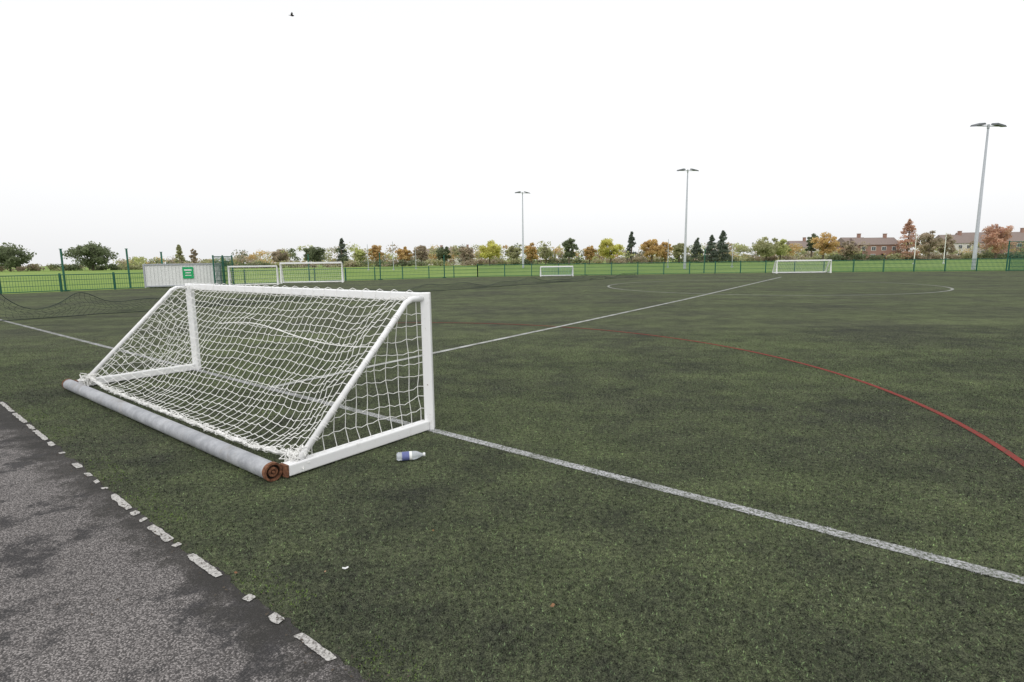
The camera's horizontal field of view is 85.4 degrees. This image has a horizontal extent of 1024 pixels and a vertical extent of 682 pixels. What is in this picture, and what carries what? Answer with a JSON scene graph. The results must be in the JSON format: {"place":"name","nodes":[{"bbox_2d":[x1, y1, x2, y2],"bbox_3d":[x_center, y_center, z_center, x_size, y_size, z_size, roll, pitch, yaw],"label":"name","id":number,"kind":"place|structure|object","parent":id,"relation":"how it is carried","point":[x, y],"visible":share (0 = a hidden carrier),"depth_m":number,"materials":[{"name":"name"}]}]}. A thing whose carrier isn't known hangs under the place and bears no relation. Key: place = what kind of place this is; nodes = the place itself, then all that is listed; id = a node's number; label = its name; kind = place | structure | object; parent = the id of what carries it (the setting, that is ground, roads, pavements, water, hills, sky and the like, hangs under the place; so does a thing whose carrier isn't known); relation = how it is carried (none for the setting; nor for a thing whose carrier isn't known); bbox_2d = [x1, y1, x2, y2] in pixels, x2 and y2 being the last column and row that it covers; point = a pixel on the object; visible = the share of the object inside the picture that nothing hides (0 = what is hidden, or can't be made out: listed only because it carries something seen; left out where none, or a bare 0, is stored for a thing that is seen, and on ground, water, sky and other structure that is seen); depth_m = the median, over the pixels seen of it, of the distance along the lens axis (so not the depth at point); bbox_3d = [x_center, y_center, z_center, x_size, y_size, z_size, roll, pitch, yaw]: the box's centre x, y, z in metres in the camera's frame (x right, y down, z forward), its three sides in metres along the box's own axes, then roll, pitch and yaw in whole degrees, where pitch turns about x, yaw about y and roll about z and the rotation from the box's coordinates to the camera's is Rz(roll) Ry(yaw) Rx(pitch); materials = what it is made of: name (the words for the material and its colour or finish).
{"place":"outdoors","nodes":[
{"label":"outdoors","id":0,"kind":"place"},
{"bbox_2d":[0,400,368,681],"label":"tarmac path","id":1,"kind":"structure","parent":0,"point":[180,622],"depth_m":2.48,"materials":[{"name":"grey asphalt"}]},
{"bbox_2d":[0,402,335,660],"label":"path edge line","id":2,"kind":"object","parent":1,"relation":"on","point":[311,643],"visible":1,"depth_m":2.85,"materials":[{"name":"paint"}]},
{"bbox_2d":[1,399,409,679],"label":"edge leaf litter","id":3,"kind":"object","parent":1,"relation":"on","point":[201,563],"visible":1,"depth_m":2.63,"materials":[{"name":"brown plant"}]},
{"bbox_2d":[0,271,1023,681],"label":"artificial turf pitch","id":4,"kind":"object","parent":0,"point":[812,305],"visible":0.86,"depth_m":4.12,"materials":[{"name":"green plastic"}]},
{"bbox_2d":[142,263,222,287],"bbox_3d":[-22.002,-4.436,37.236,4.470,1.520,1.571,-5,9,-29],"label":"white storage container","id":5,"kind":"object","parent":4,"relation":"on","point":[166,275],"visible":0.81,"depth_m":36.46,"materials":[{"name":"white metal"}]},
{"bbox_2d":[212,255,234,284],"bbox_3d":[-19.434,-4.740,37.373,0.109,2.060,1.359,5,10,36],"label":"tall fence","id":6,"kind":"object","parent":4,"relation":"on","point":[222,261],"visible":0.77,"depth_m":37.30,"materials":[{"name":"green metal"}]},
{"bbox_2d":[0,265,477,293],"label":"perimeter fence","id":7,"kind":"object","parent":4,"relation":"on","point":[114,283],"visible":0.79,"depth_m":39.74,"materials":[{"name":"green metal"}]},
{"bbox_2d":[62,282,434,481],"bbox_3d":[-3.090,0.075,5.811,4.930,1.249,1.616,6,11,38],"label":"portable football goal","id":8,"kind":"object","parent":4,"relation":"on","point":[299,459],"visible":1,"depth_m":5.01,"materials":[{"name":"white paint"}]},
{"bbox_2d":[227,265,279,284],"bbox_3d":[-17.638,-4.484,37.944,3.099,1.345,0.989,-3,9,-17],"label":"football goal","id":9,"kind":"object","parent":4,"relation":"on","point":[260,266],"visible":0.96,"depth_m":37.80,"materials":[{"name":"white paint"}]},
{"bbox_2d":[279,262,343,283],"bbox_3d":[-14.852,-5.102,41.305,4.420,1.543,1.008,-2,8,-11],"label":"football goal","id":10,"kind":"object","parent":4,"relation":"on","point":[298,281],"visible":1,"depth_m":41.23,"materials":[{"name":"white paint"}]},
{"bbox_2d":[0,272,637,321],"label":"pitch dividing net","id":11,"kind":"object","parent":4,"relation":"on","point":[258,299],"visible":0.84,"depth_m":19.29,"materials":[{"name":"fabric"}]},
{"bbox_2d":[396,451,424,460],"bbox_3d":[-0.770,0.873,4.225,0.216,0.067,0.068,-3,9,-14],"label":"plastic bottle","id":12,"kind":"object","parent":4,"relation":"on","point":[407,455],"visible":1,"depth_m":4.20,"materials":[{"name":"white"}]},
{"bbox_2d":[0,325,1023,681],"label":"turf fibres","id":13,"kind":"object","parent":4,"relation":"on","point":[618,443],"visible":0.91,"depth_m":3.67,"materials":[{"name":"green plastic"}]},
{"bbox_2d":[0,319,1023,583],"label":"pitch goal line","id":14,"kind":"object","parent":4,"relation":"on","point":[800,523],"visible":0.91,"depth_m":3.50,"materials":[{"name":"white paint"}]},
{"bbox_2d":[269,277,779,387],"bbox_3d":[8.704,-2.105,24.037,0.351,0.001,42.060,5,10,33],"label":"pitch centre line","id":15,"kind":"object","parent":4,"relation":"on","point":[307,379],"visible":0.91,"depth_m":9.96,"materials":[{"name":"white paint"}]},
{"bbox_2d":[540,266,573,276],"bbox_3d":[4.023,-6.337,50.263,3.013,0.937,1.002,-1,8,0],"label":"football goal","id":16,"kind":"object","parent":4,"relation":"on","point":[566,274],"visible":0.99,"depth_m":50.08,"materials":[{"name":"white paint"}]},
{"bbox_2d":[410,322,1023,466],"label":"red penalty arc","id":17,"kind":"object","parent":4,"relation":"on","point":[1005,451],"visible":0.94,"depth_m":5.53,"materials":[{"name":"red paint"}]},
{"bbox_2d":[477,258,1023,276],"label":"perimeter fence","id":18,"kind":"object","parent":4,"relation":"on","point":[664,269],"visible":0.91,"depth_m":51.95,"materials":[{"name":"green metal"}]},
{"bbox_2d":[607,280,953,294],"bbox_3d":[13.064,-2.903,29.110,15.911,0.001,15.909,-1,8,0],"label":"pitch centre circle","id":19,"kind":"object","parent":4,"relation":"on","point":[807,280],"visible":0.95,"depth_m":24.94,"materials":[{"name":"white paint"}]},
{"bbox_2d":[772,259,831,272],"bbox_3d":[26.541,-6.832,50.837,4.920,1.215,1.008,0,8,3],"label":"football goal","id":20,"kind":"object","parent":4,"relation":"on","point":[785,261],"visible":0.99,"depth_m":50.73,"materials":[{"name":"white paint"}]},
{"bbox_2d":[1005,241,1023,270],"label":"tall fence","id":21,"kind":"object","parent":4,"relation":"on","point":[1017,259],"visible":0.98,"depth_m":49.00,"materials":[{"name":"green metal"}]},
{"bbox_2d":[0,257,1023,293],"bbox_3d":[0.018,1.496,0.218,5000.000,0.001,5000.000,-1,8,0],"label":"grass field","id":22,"kind":"structure","parent":0,"point":[603,269],"depth_m":74.44,"materials":[{"name":"green plant"}]},
{"bbox_2d":[0,242,36,271],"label":"oak tree","id":23,"kind":"object","parent":22,"relation":"on","point":[9,259],"visible":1,"depth_m":156.32,"materials":[{"name":"green plant"}]},
{"bbox_2d":[59,249,66,289],"bbox_3d":[-26.453,-4.184,32.692,0.300,2.480,0.300,-1,8,0],"label":"green fence post","id":24,"kind":"object","parent":22,"relation":"on","point":[63,271],"visible":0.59,"depth_m":32.67,"materials":[{"name":"green metal"}]},
{"bbox_2d":[62,241,118,270],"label":"oak tree","id":25,"kind":"object","parent":22,"relation":"on","point":[96,253],"visible":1,"depth_m":156.34,"materials":[{"name":"green plant"}]},
{"bbox_2d":[125,248,130,286],"bbox_3d":[-24.659,-4.663,35.657,0.300,2.530,0.300,-1,8,0],"label":"green fence post","id":26,"kind":"object","parent":22,"relation":"on","point":[128,266],"visible":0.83,"depth_m":35.61,"materials":[{"name":"green metal"}]},
{"bbox_2d":[175,244,185,262],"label":"conifer tree","id":27,"kind":"object","parent":22,"relation":"on","point":[179,255],"visible":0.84,"depth_m":177.42,"materials":[{"name":"green plant"}]},
{"bbox_2d":[189,249,197,262],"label":"autumn tree","id":28,"kind":"object","parent":22,"relation":"on","point":[194,255],"visible":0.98,"depth_m":177.40,"materials":[{"name":"brown plant"}]},
{"bbox_2d":[271,249,289,261],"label":"autumn tree","id":29,"kind":"object","parent":22,"relation":"on","point":[278,256],"visible":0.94,"depth_m":172.08,"materials":[{"name":"brown plant"}]},
{"bbox_2d":[302,246,325,266],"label":"round tree","id":30,"kind":"object","parent":22,"relation":"on","point":[315,254],"visible":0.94,"depth_m":166.86,"materials":[{"name":"green plant"}]},
{"bbox_2d":[336,238,348,263],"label":"conifer tree","id":31,"kind":"object","parent":22,"relation":"on","point":[340,255],"visible":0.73,"depth_m":172.24,"materials":[{"name":"green plant"}]},
{"bbox_2d":[353,247,365,266],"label":"autumn tree","id":32,"kind":"object","parent":22,"relation":"on","point":[359,253],"visible":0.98,"depth_m":167.30,"materials":[{"name":"green plant"}]},
{"bbox_2d":[368,245,383,261],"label":"autumn tree","id":33,"kind":"object","parent":22,"relation":"on","point":[376,249],"visible":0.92,"depth_m":169.24,"materials":[{"name":"orange plant"}]},
{"bbox_2d":[378,253,382,279],"bbox_3d":[-11.077,-6.269,46.563,0.300,2.230,0.300,-1,8,0],"label":"green fence post","id":34,"kind":"object","parent":22,"relation":"on","point":[380,267],"visible":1,"depth_m":46.56,"materials":[{"name":"green metal"}]},
{"bbox_2d":[395,246,412,260],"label":"autumn tree","id":35,"kind":"object","parent":22,"relation":"on","point":[404,254],"visible":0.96,"depth_m":169.11,"materials":[{"name":"orange plant"}]},
{"bbox_2d":[413,245,428,264],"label":"autumn tree","id":36,"kind":"object","parent":22,"relation":"on","point":[422,253],"visible":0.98,"depth_m":169.07,"materials":[{"name":"brown plant"}]},
{"bbox_2d":[436,246,450,265],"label":"round tree","id":37,"kind":"object","parent":22,"relation":"on","point":[441,251],"visible":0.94,"depth_m":167.24,"materials":[{"name":"green plant"}]},
{"bbox_2d":[448,254,472,264],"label":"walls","id":38,"kind":"structure","parent":22,"relation":"on","point":[456,260],"depth_m":199.81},
{"bbox_2d":[458,246,474,260],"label":"autumn tree","id":39,"kind":"object","parent":22,"relation":"on","point":[466,252],"visible":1,"depth_m":169.00,"materials":[{"name":"brown plant"}]},
{"bbox_2d":[478,240,502,265],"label":"autumn tree","id":40,"kind":"object","parent":22,"relation":"on","point":[491,249],"visible":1,"depth_m":156.66,"materials":[{"name":"yellow plant"}]},
{"bbox_2d":[0,251,1023,270],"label":"field hedge","id":41,"kind":"object","parent":22,"relation":"on","point":[352,263],"visible":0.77,"depth_m":167.16,"materials":[{"name":"green plant"}]},
{"bbox_2d":[505,246,521,257],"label":"autumn tree","id":42,"kind":"object","parent":22,"relation":"on","point":[511,252],"visible":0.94,"depth_m":169.22,"materials":[{"name":"green plant"}]},
{"bbox_2d":[515,191,528,265],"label":"floodlight mast","id":43,"kind":"object","parent":22,"relation":"on","point":[522,229],"visible":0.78,"depth_m":100.17,"materials":[{"name":"grey metal"}]},
{"bbox_2d":[524,242,539,263],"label":"autumn tree","id":44,"kind":"object","parent":22,"relation":"on","point":[530,250],"visible":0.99,"depth_m":157.44,"materials":[{"name":"orange plant"}]},
{"bbox_2d":[539,244,553,264],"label":"autumn tree","id":45,"kind":"object","parent":22,"relation":"on","point":[545,253],"visible":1,"depth_m":165.35,"materials":[{"name":"green plant"}]},
{"bbox_2d":[112,238,1023,269],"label":"distant tree line","id":46,"kind":"object","parent":22,"relation":"on","point":[242,258],"visible":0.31,"depth_m":176.98,"materials":[{"name":"green plant"}]},
{"bbox_2d":[562,237,578,264],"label":"round tree","id":47,"kind":"object","parent":22,"relation":"on","point":[568,245],"visible":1,"depth_m":155.55,"materials":[{"name":"green plant"}]},
{"bbox_2d":[583,246,597,262],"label":"autumn tree","id":48,"kind":"object","parent":22,"relation":"on","point":[589,251],"visible":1,"depth_m":157.14,"materials":[{"name":"orange plant"}]},
{"bbox_2d":[598,238,624,262],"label":"autumn tree","id":49,"kind":"object","parent":22,"relation":"on","point":[605,246],"visible":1,"depth_m":157.17,"materials":[{"name":"yellow plant"}]},
{"bbox_2d":[625,231,636,262],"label":"conifer tree","id":50,"kind":"object","parent":22,"relation":"on","point":[631,238],"visible":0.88,"depth_m":172.08,"materials":[{"name":"green plant"}]},
{"bbox_2d":[639,239,663,263],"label":"autumn tree","id":51,"kind":"object","parent":22,"relation":"on","point":[651,248],"visible":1,"depth_m":161.73,"materials":[{"name":"orange plant"}]},
{"bbox_2d":[661,242,673,261],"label":"autumn tree","id":52,"kind":"object","parent":22,"relation":"on","point":[666,254],"visible":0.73,"depth_m":164.84,"materials":[{"name":"orange plant"}]},
{"bbox_2d":[672,243,688,261],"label":"autumn tree","id":53,"kind":"object","parent":22,"relation":"on","point":[678,250],"visible":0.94,"depth_m":167.10,"materials":[{"name":"green plant"}]},
{"bbox_2d":[677,168,698,268],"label":"floodlight mast","id":54,"kind":"object","parent":22,"relation":"on","point":[685,236],"visible":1,"depth_m":76.31,"materials":[{"name":"grey metal"}]},
{"bbox_2d":[689,237,703,260],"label":"conifer tree","id":55,"kind":"object","parent":22,"relation":"on","point":[697,246],"visible":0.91,"depth_m":169.29,"materials":[{"name":"green plant"}]},
{"bbox_2d":[703,235,718,262],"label":"conifer tree","id":56,"kind":"object","parent":22,"relation":"on","point":[710,249],"visible":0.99,"depth_m":167.26,"materials":[{"name":"green plant"}]},
{"bbox_2d":[713,230,731,262],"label":"conifer tree","id":57,"kind":"object","parent":22,"relation":"on","point":[722,247],"visible":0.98,"depth_m":166.91,"materials":[{"name":"green plant"}]},
{"bbox_2d":[751,236,779,259],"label":"autumn tree","id":58,"kind":"object","parent":22,"relation":"on","point":[765,249],"visible":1,"depth_m":161.49,"materials":[{"name":"green plant"}]},
{"bbox_2d":[776,239,791,261],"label":"autumn tree","id":59,"kind":"object","parent":22,"relation":"on","point":[783,248],"visible":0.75,"depth_m":164.63,"materials":[{"name":"green plant"}]},
{"bbox_2d":[805,233,818,257],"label":"round tree","id":60,"kind":"object","parent":22,"relation":"on","point":[810,246],"visible":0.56,"depth_m":169.61,"materials":[{"name":"green plant"}]},
{"bbox_2d":[810,231,840,259],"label":"autumn tree","id":61,"kind":"object","parent":22,"relation":"on","point":[822,244],"visible":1,"depth_m":156.84,"materials":[{"name":"orange plant"}]},
{"bbox_2d":[834,245,845,255],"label":"walls","id":62,"kind":"structure","parent":22,"relation":"on","point":[841,248],"depth_m":178.59,"materials":[{"name":"brick"}]},
{"bbox_2d":[836,237,863,245],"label":"roof","id":63,"kind":"structure","parent":62,"relation":"on","point":[842,239],"depth_m":177.82,"materials":[{"name":"tile"}]},
{"bbox_2d":[840,240,859,259],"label":"autumn tree","id":64,"kind":"object","parent":22,"relation":"on","point":[850,249],"visible":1,"depth_m":167.21,"materials":[{"name":"brown plant"}]},
{"bbox_2d":[855,244,899,260],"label":"walls","id":65,"kind":"structure","parent":22,"relation":"on","point":[888,250],"depth_m":173.94,"materials":[{"name":"brick"}]},
{"bbox_2d":[850,237,900,244],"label":"roof","id":66,"kind":"structure","parent":65,"relation":"on","point":[884,241],"depth_m":174.97,"materials":[{"name":"tile"}]},
{"bbox_2d":[894,219,921,258],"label":"autumn tree","id":67,"kind":"object","parent":22,"relation":"on","point":[907,226],"visible":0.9,"depth_m":168.89,"materials":[{"name":"red plant"}]},
{"bbox_2d":[914,230,944,258],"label":"autumn tree","id":68,"kind":"object","parent":22,"relation":"on","point":[928,242],"visible":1,"depth_m":162.19,"materials":[{"name":"brown plant"}]},
{"bbox_2d":[937,234,956,258],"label":"autumn tree","id":69,"kind":"object","parent":22,"relation":"on","point":[950,243],"visible":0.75,"depth_m":164.71,"materials":[{"name":"brown plant"}]},
{"bbox_2d":[930,243,972,258],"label":"walls","id":70,"kind":"structure","parent":22,"relation":"on","point":[963,244],"depth_m":179.89,"materials":[{"name":"beige paint"}]},
{"bbox_2d":[934,235,971,243],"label":"roof","id":71,"kind":"structure","parent":70,"relation":"on","point":[963,239],"depth_m":181.18,"materials":[{"name":"tile"}]},
{"bbox_2d":[972,242,984,258],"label":"walls","id":72,"kind":"structure","parent":22,"relation":"on","point":[979,250],"depth_m":182.98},
{"bbox_2d":[970,123,1006,269],"bbox_3d":[45.334,-13.887,53.637,3.260,13.900,0.640,-2,8,-6],"label":"floodlight mast","id":73,"kind":"object","parent":22,"relation":"on","point":[976,237],"visible":0.9,"depth_m":53.49,"materials":[{"name":"grey metal"}]},
{"bbox_2d":[979,224,1016,257],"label":"autumn tree","id":74,"kind":"object","parent":22,"relation":"on","point":[999,241],"visible":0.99,"depth_m":161.65,"materials":[{"name":"red plant"}]},
{"bbox_2d":[985,242,1023,257],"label":"walls","id":75,"kind":"structure","parent":22,"relation":"on","point":[1002,251],"depth_m":173.25,"materials":[{"name":"brick"}]},
{"bbox_2d":[995,232,1023,240],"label":"roof","id":76,"kind":"structure","parent":75,"relation":"on","point":[1018,236],"depth_m":173.78,"materials":[{"name":"tile"}]},
{"bbox_2d":[0,0,1023,265],"label":"sky","id":77,"kind":"structure","parent":0,"point":[147,128],"materials":[{"name":"white"}]},
{"bbox_2d":[786,241,807,246],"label":"roof","id":78,"kind":"structure","parent":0,"point":[804,243],"depth_m":201.56,"materials":[{"name":"tile"}]},
{"bbox_2d":[955,232,988,241],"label":"roof","id":79,"kind":"structure","parent":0,"point":[971,235],"depth_m":184.69,"materials":[{"name":"tile"}]},
{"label":"window frames","id":80,"kind":"object","parent":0,"visible":0},
{"bbox_2d":[861,247,895,257],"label":"windows","id":81,"kind":"structure","parent":80,"relation":"attached to","point":[874,248],"depth_m":173.79,"materials":[{"name":"white glass"}]}
]}

